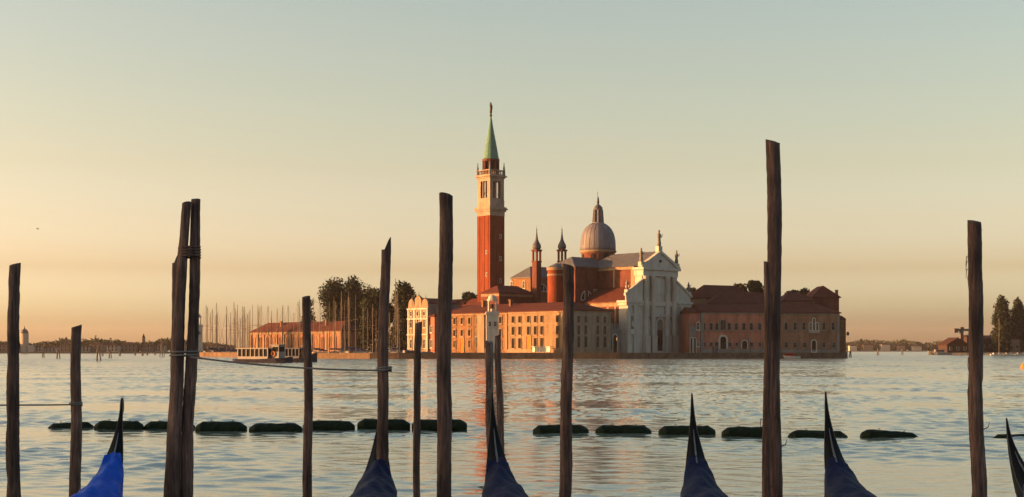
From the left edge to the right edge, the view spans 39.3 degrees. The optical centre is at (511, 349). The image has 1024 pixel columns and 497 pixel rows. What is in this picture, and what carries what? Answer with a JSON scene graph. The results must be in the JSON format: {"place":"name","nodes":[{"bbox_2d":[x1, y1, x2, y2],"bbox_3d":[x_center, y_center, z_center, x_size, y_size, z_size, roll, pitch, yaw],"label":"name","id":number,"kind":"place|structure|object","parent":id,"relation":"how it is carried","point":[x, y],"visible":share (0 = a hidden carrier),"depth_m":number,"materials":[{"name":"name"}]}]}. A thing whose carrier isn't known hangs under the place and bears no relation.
{"place":"outdoors","nodes":[
{"label":"outdoors","id":0,"kind":"place"},
{"bbox_2d":[20,326,35,351],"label":"domed church","id":1,"kind":"structure","parent":0,"point":[25,346],"depth_m":928.00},
{"bbox_2d":[59,343,70,351],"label":"waterfront house","id":2,"kind":"structure","parent":0,"point":[64,347],"depth_m":920.97,"materials":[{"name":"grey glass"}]},
{"bbox_2d":[0,352,169,352],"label":"shore","id":3,"kind":"structure","parent":0,"point":[87,352],"depth_m":908.73,"materials":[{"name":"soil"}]},
{"bbox_2d":[44,346,59,351],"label":"waterfront house","id":4,"kind":"structure","parent":3,"relation":"on","point":[50,348],"depth_m":938.07,"materials":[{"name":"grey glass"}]},
{"bbox_2d":[0,335,236,351],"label":"distant trees","id":5,"kind":"object","parent":3,"relation":"on","point":[167,342],"visible":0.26,"depth_m":962.79,"materials":[{"name":"green plant"}]},
{"bbox_2d":[154,343,166,351],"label":"waterfront house","id":6,"kind":"structure","parent":3,"relation":"on","point":[157,347],"depth_m":939.00,"materials":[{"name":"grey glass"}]},
{"bbox_2d":[89,342,107,351],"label":"waterfront house","id":7,"kind":"structure","parent":0,"point":[101,346],"depth_m":935.28,"materials":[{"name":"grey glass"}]},
{"bbox_2d":[106,343,120,351],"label":"waterfront house","id":8,"kind":"structure","parent":0,"point":[114,347],"depth_m":918.00,"materials":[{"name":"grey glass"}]},
{"bbox_2d":[121,342,137,351],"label":"waterfront house","id":9,"kind":"structure","parent":0,"point":[128,346],"depth_m":925.16,"materials":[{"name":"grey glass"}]},
{"bbox_2d":[140,344,154,351],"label":"waterfront house","id":10,"kind":"structure","parent":0,"point":[147,348],"depth_m":932.24,"materials":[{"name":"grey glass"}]},
{"bbox_2d":[0,350,1023,496],"bbox_3d":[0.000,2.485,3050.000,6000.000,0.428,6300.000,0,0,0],"label":"water","id":11,"kind":"structure","parent":0,"point":[923,396],"depth_m":50.76,"materials":[{"name":"grey liquid"}]},
{"bbox_2d":[5,263,20,496],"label":"mooring pole","id":12,"kind":"object","parent":11,"relation":"in","point":[12,452],"visible":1,"depth_m":20.92,"materials":[{"name":"brown wood"}]},
{"bbox_2d":[48,421,93,427],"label":"breakwater float","id":13,"kind":"object","parent":11,"relation":"on","point":[68,425],"visible":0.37,"depth_m":45.57,"materials":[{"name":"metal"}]},
{"bbox_2d":[69,325,81,496],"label":"mooring pole","id":14,"kind":"object","parent":11,"relation":"in","point":[76,431],"visible":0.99,"depth_m":21.94,"materials":[{"name":"brown wood"}]},
{"bbox_2d":[0,404,73,405],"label":"mooring rope","id":15,"kind":"object","parent":14,"relation":"attached to","point":[40,404],"visible":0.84,"depth_m":21.79,"materials":[{"name":"grey fabric"}]},
{"bbox_2d":[70,397,123,496],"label":"gondola","id":16,"kind":"object","parent":11,"relation":"on","point":[107,479],"visible":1,"depth_m":18.92,"materials":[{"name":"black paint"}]},
{"bbox_2d":[94,419,143,429],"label":"breakwater float","id":17,"kind":"object","parent":11,"relation":"on","point":[112,425],"visible":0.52,"depth_m":44.92,"materials":[{"name":"metal"}]},
{"bbox_2d":[144,420,194,428],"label":"breakwater float","id":18,"kind":"object","parent":11,"relation":"on","point":[159,424],"visible":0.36,"depth_m":45.11,"materials":[{"name":"metal"}]},
{"bbox_2d":[169,257,180,474],"bbox_3d":[-4.794,1.152,20.576,0.228,5.095,0.285,0,0,-19],"label":"mooring pole","id":19,"kind":"object","parent":11,"relation":"in","point":[174,264],"visible":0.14,"depth_m":20.55,"materials":[{"name":"brown wood"}]},
{"bbox_2d":[163,201,190,496],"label":"mooring pole","id":20,"kind":"object","parent":11,"relation":"in","point":[172,462],"visible":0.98,"depth_m":19.94,"materials":[{"name":"brown wood"}]},
{"bbox_2d":[180,198,199,496],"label":"mooring pole","id":21,"kind":"object","parent":11,"relation":"in","point":[187,455],"visible":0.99,"depth_m":20.03,"materials":[{"name":"brown wood"}]},
{"bbox_2d":[181,246,200,258],"bbox_3d":[-4.504,-1.358,20.050,0.326,0.184,0.296,0,0,0],"label":"rope lashing","id":22,"kind":"object","parent":21,"relation":"attached to","point":[187,250],"visible":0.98,"depth_m":19.92,"materials":[{"name":"fabric"}]},
{"bbox_2d":[206,303,223,351],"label":"sailing yacht","id":23,"kind":"object","parent":11,"relation":"on","point":[216,332],"visible":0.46,"depth_m":514.21,"materials":[{"name":"brown paint"}]},
{"bbox_2d":[195,420,246,430],"bbox_3d":[-8.936,2.461,44.142,1.554,0.615,0.564,1,-5,-2],"label":"breakwater float","id":24,"kind":"object","parent":11,"relation":"on","point":[232,425],"visible":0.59,"depth_m":43.93,"materials":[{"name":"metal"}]},
{"bbox_2d":[232,345,292,362],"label":"passenger ferry","id":25,"kind":"object","parent":11,"relation":"on","point":[274,354],"visible":0.97,"depth_m":268.34,"materials":[{"name":"grey paint"}]},
{"bbox_2d":[249,421,302,431],"bbox_3d":[-7.202,2.466,43.764,1.606,0.546,0.511,0,1,-1],"label":"breakwater float","id":26,"kind":"object","parent":11,"relation":"on","point":[276,427],"visible":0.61,"depth_m":43.56,"materials":[{"name":"metal"}]},
{"bbox_2d":[199,352,397,358],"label":"mole","id":27,"kind":"object","parent":11,"relation":"in","point":[323,355],"visible":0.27,"depth_m":393.63,"materials":[{"name":"stone"}]},
{"bbox_2d":[198,314,202,351],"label":"lighthouse","id":28,"kind":"object","parent":27,"relation":"on","point":[200,345],"visible":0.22,"depth_m":500.57,"materials":[{"name":"stone"}]},
{"bbox_2d":[285,345,316,361],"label":"passenger ferry","id":29,"kind":"object","parent":11,"relation":"on","point":[297,354],"visible":0.46,"depth_m":283.71,"materials":[{"name":"grey paint"}]},
{"bbox_2d":[302,296,312,496],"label":"mooring pole","id":30,"kind":"object","parent":11,"relation":"in","point":[307,425],"visible":0.99,"depth_m":22.95,"materials":[{"name":"brown wood"}]},
{"bbox_2d":[321,302,337,352],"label":"sailing yacht","id":31,"kind":"object","parent":11,"relation":"on","point":[329,330],"visible":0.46,"depth_m":447.43,"materials":[{"name":"brown paint"}]},
{"bbox_2d":[313,419,354,430],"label":"breakwater float","id":32,"kind":"object","parent":11,"relation":"on","point":[328,425],"visible":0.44,"depth_m":44.31,"materials":[{"name":"metal"}]},
{"bbox_2d":[328,305,342,352],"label":"sailing yacht","id":33,"kind":"object","parent":11,"relation":"on","point":[335,333],"visible":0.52,"depth_m":435.20,"materials":[{"name":"brown paint"}]},
{"bbox_2d":[338,291,345,351],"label":"sailing yacht","id":34,"kind":"object","parent":11,"relation":"on","point":[341,310],"visible":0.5,"depth_m":441.72,"materials":[{"name":"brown paint"}]},
{"bbox_2d":[343,292,351,352],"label":"sailing yacht","id":35,"kind":"object","parent":11,"relation":"on","point":[348,310],"visible":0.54,"depth_m":433.20,"materials":[{"name":"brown paint"}]},
{"bbox_2d":[339,299,359,352],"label":"sailing yacht","id":36,"kind":"object","parent":11,"relation":"on","point":[349,351],"visible":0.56,"depth_m":431.04,"materials":[{"name":"brown paint"}]},
{"bbox_2d":[344,295,366,351],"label":"sailing yacht","id":37,"kind":"object","parent":11,"relation":"on","point":[355,319],"visible":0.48,"depth_m":437.17,"materials":[{"name":"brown paint"}]},
{"bbox_2d":[366,304,377,352],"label":"sailing yacht","id":38,"kind":"object","parent":11,"relation":"on","point":[372,325],"visible":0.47,"depth_m":415.95,"materials":[{"name":"brown paint"}]},
{"bbox_2d":[349,428,396,496],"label":"gondola","id":39,"kind":"object","parent":11,"relation":"on","point":[376,480],"visible":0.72,"depth_m":19.15,"materials":[{"name":"blue paint"}]},
{"bbox_2d":[376,237,390,463],"bbox_3d":[-1.791,1.068,19.997,0.222,5.265,0.206,0,0,0],"label":"mooring pole","id":40,"kind":"object","parent":11,"relation":"in","point":[382,450],"visible":0.84,"depth_m":19.94,"materials":[{"name":"brown wood"}]},
{"bbox_2d":[190,356,384,370],"bbox_3d":[-3.095,0.196,19.801,2.679,0.212,0.025,0,0,0],"label":"mooring rope","id":41,"kind":"object","parent":40,"relation":"attached to","point":[286,366],"visible":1,"depth_m":19.79,"materials":[{"name":"grey fabric"}]},
{"bbox_2d":[357,417,409,429],"bbox_3d":[-3.992,2.393,44.723,1.641,0.567,0.520,1,-4,-2],"label":"breakwater float","id":42,"kind":"object","parent":11,"relation":"on","point":[398,424],"visible":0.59,"depth_m":44.52,"materials":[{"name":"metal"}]},
{"bbox_2d":[391,278,399,351],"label":"sailing yacht","id":43,"kind":"object","parent":11,"relation":"on","point":[394,309],"visible":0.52,"depth_m":413.62,"materials":[{"name":"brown paint"}]},
{"bbox_2d":[390,299,403,352],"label":"sailing yacht","id":44,"kind":"object","parent":11,"relation":"on","point":[397,351],"visible":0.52,"depth_m":406.82,"materials":[{"name":"brown paint"}]},
{"bbox_2d":[413,322,421,496],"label":"mooring pole","id":45,"kind":"object","parent":11,"relation":"in","point":[417,410],"visible":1,"depth_m":23.46,"materials":[{"name":"brown wood"}]},
{"bbox_2d":[412,417,466,430],"bbox_3d":[-2.240,2.373,44.333,1.703,0.553,0.533,0,-3,2],"label":"breakwater float","id":46,"kind":"object","parent":11,"relation":"on","point":[431,424],"visible":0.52,"depth_m":44.11,"materials":[{"name":"metal"}]},
{"bbox_2d":[436,192,452,496],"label":"mooring pole","id":47,"kind":"object","parent":11,"relation":"in","point":[444,396],"visible":1,"depth_m":19.93,"materials":[{"name":"brown wood"}]},
{"bbox_2d":[485,341,492,450],"bbox_3d":[-0.524,1.746,34.009,0.228,3.908,0.209,0,0,0],"label":"mooring pole","id":48,"kind":"object","parent":11,"relation":"in","point":[489,364],"visible":0.54,"depth_m":33.93,"materials":[{"name":"brown wood"}]},
{"bbox_2d":[495,334,503,449],"bbox_3d":[-0.287,1.671,34.000,0.255,4.058,0.189,0,0,0],"label":"mooring pole","id":49,"kind":"object","parent":11,"relation":"in","point":[500,403],"visible":0.63,"depth_m":33.94,"materials":[{"name":"brown wood"}]},
{"bbox_2d":[482,393,528,496],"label":"gondola","id":50,"kind":"object","parent":11,"relation":"on","point":[500,480],"visible":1,"depth_m":18.87,"materials":[{"name":"blue paint"}]},
{"bbox_2d":[533,423,588,433],"bbox_3d":[1.454,2.491,42.846,1.667,0.610,0.544,0,-1,-2],"label":"breakwater float","id":51,"kind":"object","parent":11,"relation":"on","point":[543,429],"visible":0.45,"depth_m":42.65,"materials":[{"name":"metal"}]},
{"bbox_2d":[559,264,573,496],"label":"mooring pole","id":52,"kind":"object","parent":11,"relation":"in","point":[566,456],"visible":1,"depth_m":20.94,"materials":[{"name":"brown wood"}]},
{"bbox_2d":[595,423,651,433],"bbox_3d":[3.321,2.490,42.842,1.667,0.579,0.539,1,0,0],"label":"breakwater float","id":53,"kind":"object","parent":11,"relation":"on","point":[613,429],"visible":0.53,"depth_m":42.65,"materials":[{"name":"metal"}]},
{"bbox_2d":[658,424,715,434],"bbox_3d":[5.155,2.483,42.312,1.667,0.601,0.501,0,-4,3],"label":"breakwater float","id":54,"kind":"object","parent":11,"relation":"on","point":[683,430],"visible":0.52,"depth_m":42.13,"materials":[{"name":"metal"}]},
{"bbox_2d":[680,392,727,496],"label":"gondola","id":55,"kind":"object","parent":11,"relation":"on","point":[699,480],"visible":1,"depth_m":18.87,"materials":[{"name":"black paint"}]},
{"bbox_2d":[721,425,761,436],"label":"breakwater float","id":56,"kind":"object","parent":11,"relation":"on","point":[737,431],"visible":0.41,"depth_m":41.08,"materials":[{"name":"metal"}]},
{"bbox_2d":[760,261,775,496],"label":"mooring pole","id":57,"kind":"object","parent":11,"relation":"in","point":[766,488],"visible":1,"depth_m":17.56,"materials":[{"name":"brown wood"}]},
{"bbox_2d":[765,139,786,496],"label":"mooring pole","id":58,"kind":"object","parent":11,"relation":"in","point":[774,216],"visible":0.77,"depth_m":17.91,"materials":[{"name":"brown wood"}]},
{"bbox_2d":[788,429,847,437],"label":"breakwater float","id":59,"kind":"object","parent":11,"relation":"on","point":[808,433],"visible":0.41,"depth_m":40.79,"materials":[{"name":"metal"}]},
{"bbox_2d":[824,391,876,496],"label":"gondola","id":60,"kind":"object","parent":11,"relation":"on","point":[840,479],"visible":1,"depth_m":18.86,"materials":[{"name":"black paint"}]},
{"bbox_2d":[860,428,917,437],"bbox_3d":[10.784,2.554,40.955,1.673,0.586,0.539,5,4,2],"label":"breakwater float","id":61,"kind":"object","parent":11,"relation":"on","point":[872,433],"visible":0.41,"depth_m":40.78,"materials":[{"name":"metal"}]},
{"bbox_2d":[928,349,951,354],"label":"barge","id":62,"kind":"object","parent":11,"relation":"on","point":[939,352],"visible":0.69,"depth_m":646.77,"materials":[{"name":"grey paint"}]},
{"bbox_2d":[966,220,989,496],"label":"mooring pole","id":63,"kind":"object","parent":11,"relation":"in","point":[974,390],"visible":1,"depth_m":19.93,"materials":[{"name":"brown wood"}]},
{"bbox_2d":[993,434,1023,437],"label":"breakwater float","id":64,"kind":"object","parent":11,"relation":"on","point":[1002,435],"visible":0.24,"depth_m":40.82,"materials":[{"name":"metal"}]},
{"bbox_2d":[1006,418,1023,496],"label":"gondola","id":65,"kind":"object","parent":11,"relation":"on","point":[1016,465],"visible":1,"depth_m":18.10,"materials":[{"name":"black paint"}]},
{"bbox_2d":[0,0,1023,349],"label":"sky","id":66,"kind":"structure","parent":0,"point":[308,136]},
{"bbox_2d":[368,351,847,358],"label":"quay","id":67,"kind":"structure","parent":0,"point":[616,355],"depth_m":384.00,"materials":[{"name":"stone"}]},
{"bbox_2d":[407,294,459,351],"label":"house","id":68,"kind":"structure","parent":67,"relation":"on","point":[420,309],"depth_m":430.86,"materials":[{"name":"paint"}]},
{"bbox_2d":[485,295,499,352],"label":"lighthouse","id":69,"kind":"object","parent":67,"relation":"on","point":[492,323],"visible":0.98,"depth_m":386.87,"materials":[{"name":"stone"}]},
{"bbox_2d":[781,302,840,352],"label":"monastery wing","id":70,"kind":"structure","parent":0,"point":[809,327],"depth_m":408.86,"materials":[{"name":"orange brick"}]},
{"bbox_2d":[840,316,848,352],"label":"end house","id":71,"kind":"structure","parent":0,"point":[842,334],"depth_m":418.13,"materials":[{"name":"brick"}]},
{"bbox_2d":[879,343,890,350],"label":"waterfront house","id":72,"kind":"structure","parent":0,"point":[884,346],"depth_m":1756.00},
{"bbox_2d":[848,351,933,351],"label":"shore","id":73,"kind":"structure","parent":0,"point":[890,351],"depth_m":1753.09,"materials":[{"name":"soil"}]},
{"bbox_2d":[861,343,872,350],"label":"waterfront house","id":74,"kind":"structure","parent":73,"relation":"on","point":[867,347],"depth_m":1756.00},
{"bbox_2d":[846,338,942,350],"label":"distant trees","id":75,"kind":"object","parent":73,"relation":"on","point":[929,346],"visible":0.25,"depth_m":1778.02,"materials":[{"name":"green plant"}]},
{"bbox_2d":[952,352,1023,354],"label":"boatyard quay","id":76,"kind":"structure","parent":0,"point":[983,353],"depth_m":651.85,"materials":[{"name":"grey stone"}]},
{"bbox_2d":[938,337,968,352],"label":"boatyard shed","id":77,"kind":"structure","parent":76,"relation":"on","point":[954,345],"depth_m":668.00,"materials":[{"name":"brick"}]},
{"bbox_2d":[953,327,967,340],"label":"crane","id":78,"kind":"object","parent":76,"relation":"on","point":[961,330],"visible":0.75,"depth_m":679.28,"materials":[{"name":"paint"}]},
{"bbox_2d":[990,295,1012,352],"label":"cypress tree","id":79,"kind":"object","parent":76,"relation":"on","point":[1002,330],"visible":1,"depth_m":669.85,"materials":[{"name":"green plant"}]},
{"bbox_2d":[1009,336,1020,352],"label":"boatyard house","id":80,"kind":"structure","parent":76,"relation":"on","point":[1015,344],"depth_m":672.00,"materials":[{"name":"grey brick"}]},
{"bbox_2d":[1010,297,1023,352],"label":"cypress tree","id":81,"kind":"object","parent":76,"relation":"on","point":[1017,316],"visible":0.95,"depth_m":673.66,"materials":[{"name":"green plant"}]},
{"bbox_2d":[984,335,994,352],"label":"boatyard house","id":82,"kind":"structure","parent":0,"point":[988,346],"depth_m":700.00,"materials":[{"name":"brick"}]},
{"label":"pavement","id":83,"kind":"structure","parent":0,"visible":0},
{"bbox_2d":[249,320,362,351],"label":"warehouse","id":84,"kind":"structure","parent":83,"relation":"on","point":[260,332],"depth_m":497.21,"materials":[{"name":"red paint"}]},
{"bbox_2d":[300,299,315,321],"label":"tree","id":85,"kind":"object","parent":83,"relation":"on","point":[311,311],"visible":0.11,"depth_m":539.37,"materials":[{"name":"green plant"}]},
{"bbox_2d":[317,276,350,320],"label":"tree","id":86,"kind":"object","parent":83,"relation":"on","point":[331,294],"visible":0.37,"depth_m":502.39,"materials":[{"name":"green plant"}]},
{"bbox_2d":[342,274,366,351],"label":"tree","id":87,"kind":"object","parent":83,"relation":"on","point":[353,288],"visible":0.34,"depth_m":502.04,"materials":[{"name":"green plant"}]},
{"bbox_2d":[357,283,389,351],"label":"tree","id":88,"kind":"object","parent":83,"relation":"on","point":[369,297],"visible":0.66,"depth_m":477.90,"materials":[{"name":"green plant"}]},
{"bbox_2d":[388,303,394,346],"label":"tree","id":89,"kind":"object","parent":83,"relation":"on","point":[392,315],"visible":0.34,"depth_m":465.23,"materials":[{"name":"green plant"}]},
{"bbox_2d":[390,280,416,350],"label":"tree","id":90,"kind":"object","parent":83,"relation":"on","point":[405,292],"visible":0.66,"depth_m":460.19,"materials":[{"name":"green plant"}]},
{"bbox_2d":[428,314,436,352],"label":"annex","id":91,"kind":"object","parent":83,"relation":"on","point":[433,339],"visible":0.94,"depth_m":424.51,"materials":[{"name":"red paint"}]},
{"bbox_2d":[452,298,480,307],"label":"cloister range","id":92,"kind":"structure","parent":83,"relation":"on","point":[470,302],"depth_m":457.88,"materials":[{"name":"tile"}]},
{"bbox_2d":[458,291,476,303],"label":"tree","id":93,"kind":"object","parent":83,"relation":"on","point":[468,295],"visible":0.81,"depth_m":460.03,"materials":[{"name":"green plant"}]},
{"bbox_2d":[434,300,526,352],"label":"brick house","id":94,"kind":"structure","parent":83,"relation":"on","point":[468,324],"depth_m":417.19,"materials":[{"name":"orange brick"}]},
{"bbox_2d":[459,337,463,352],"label":"door","id":95,"kind":"structure","parent":94,"relation":"in","point":[461,339],"depth_m":420.61,"materials":[{"name":"paint"}]},
{"bbox_2d":[474,102,507,301],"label":"bell tower","id":96,"kind":"structure","parent":83,"relation":"on","point":[490,209],"depth_m":452.52,"materials":[{"name":"brick"}]},
{"bbox_2d":[479,285,533,304],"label":"sacristy wing","id":97,"kind":"structure","parent":83,"relation":"on","point":[505,294],"depth_m":432.37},
{"bbox_2d":[531,346,553,351],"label":"landing shelter","id":98,"kind":"object","parent":83,"relation":"on","point":[540,348],"visible":1,"depth_m":388.43,"materials":[{"name":"white paint"}]},
{"bbox_2d":[505,302,612,352],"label":"quay house","id":99,"kind":"structure","parent":83,"relation":"on","point":[534,324],"depth_m":393.94,"materials":[{"name":"beige paint"}]},
{"bbox_2d":[526,335,531,348],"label":"door","id":100,"kind":"structure","parent":99,"relation":"in","point":[528,338],"depth_m":398.81,"materials":[{"name":"paint"}]},
{"bbox_2d":[510,192,692,352],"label":"basilica","id":101,"kind":"structure","parent":83,"relation":"on","point":[645,297],"depth_m":411.73,"materials":[{"name":"stone"}]},
{"bbox_2d":[611,323,620,352],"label":"gate wall","id":102,"kind":"structure","parent":83,"relation":"on","point":[615,334],"depth_m":399.51,"materials":[{"name":"grey stone"}]},
{"bbox_2d":[612,334,617,352],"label":"door","id":103,"kind":"structure","parent":102,"relation":"in","point":[614,342],"depth_m":399.20,"materials":[{"name":"wood"}]},
{"bbox_2d":[680,307,700,352],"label":"link house","id":104,"kind":"structure","parent":83,"relation":"on","point":[690,330],"depth_m":404.76,"materials":[{"name":"red paint"}]},
{"bbox_2d":[691,285,745,306],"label":"monastery hall","id":105,"kind":"structure","parent":83,"relation":"on","point":[702,294],"depth_m":437.41,"materials":[{"name":"red tile"}]},
{"bbox_2d":[702,292,763,303],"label":"monastery dormitory","id":106,"kind":"structure","parent":83,"relation":"on","point":[739,298],"depth_m":427.53,"materials":[{"name":"red tile"}]},
{"bbox_2d":[692,304,782,352],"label":"monastery","id":107,"kind":"structure","parent":83,"relation":"on","point":[732,328],"depth_m":406.32,"materials":[{"name":"red brick"}]},
{"bbox_2d":[719,336,727,348],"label":"door","id":108,"kind":"structure","parent":107,"relation":"in","point":[723,341],"depth_m":405.78,"materials":[{"name":"wood"}]},
{"bbox_2d":[744,280,763,293],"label":"tree","id":109,"kind":"object","parent":83,"relation":"on","point":[754,286],"visible":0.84,"depth_m":459.76,"materials":[{"name":"green plant"}]},
{"bbox_2d":[781,292,816,302],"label":"monastery cloister","id":110,"kind":"structure","parent":83,"relation":"on","point":[793,297],"depth_m":429.52,"materials":[{"name":"red tile"}]},
{"bbox_2d":[806,286,840,310],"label":"monastery library","id":111,"kind":"structure","parent":83,"relation":"on","point":[824,296],"depth_m":430.23,"materials":[{"name":"tile"}]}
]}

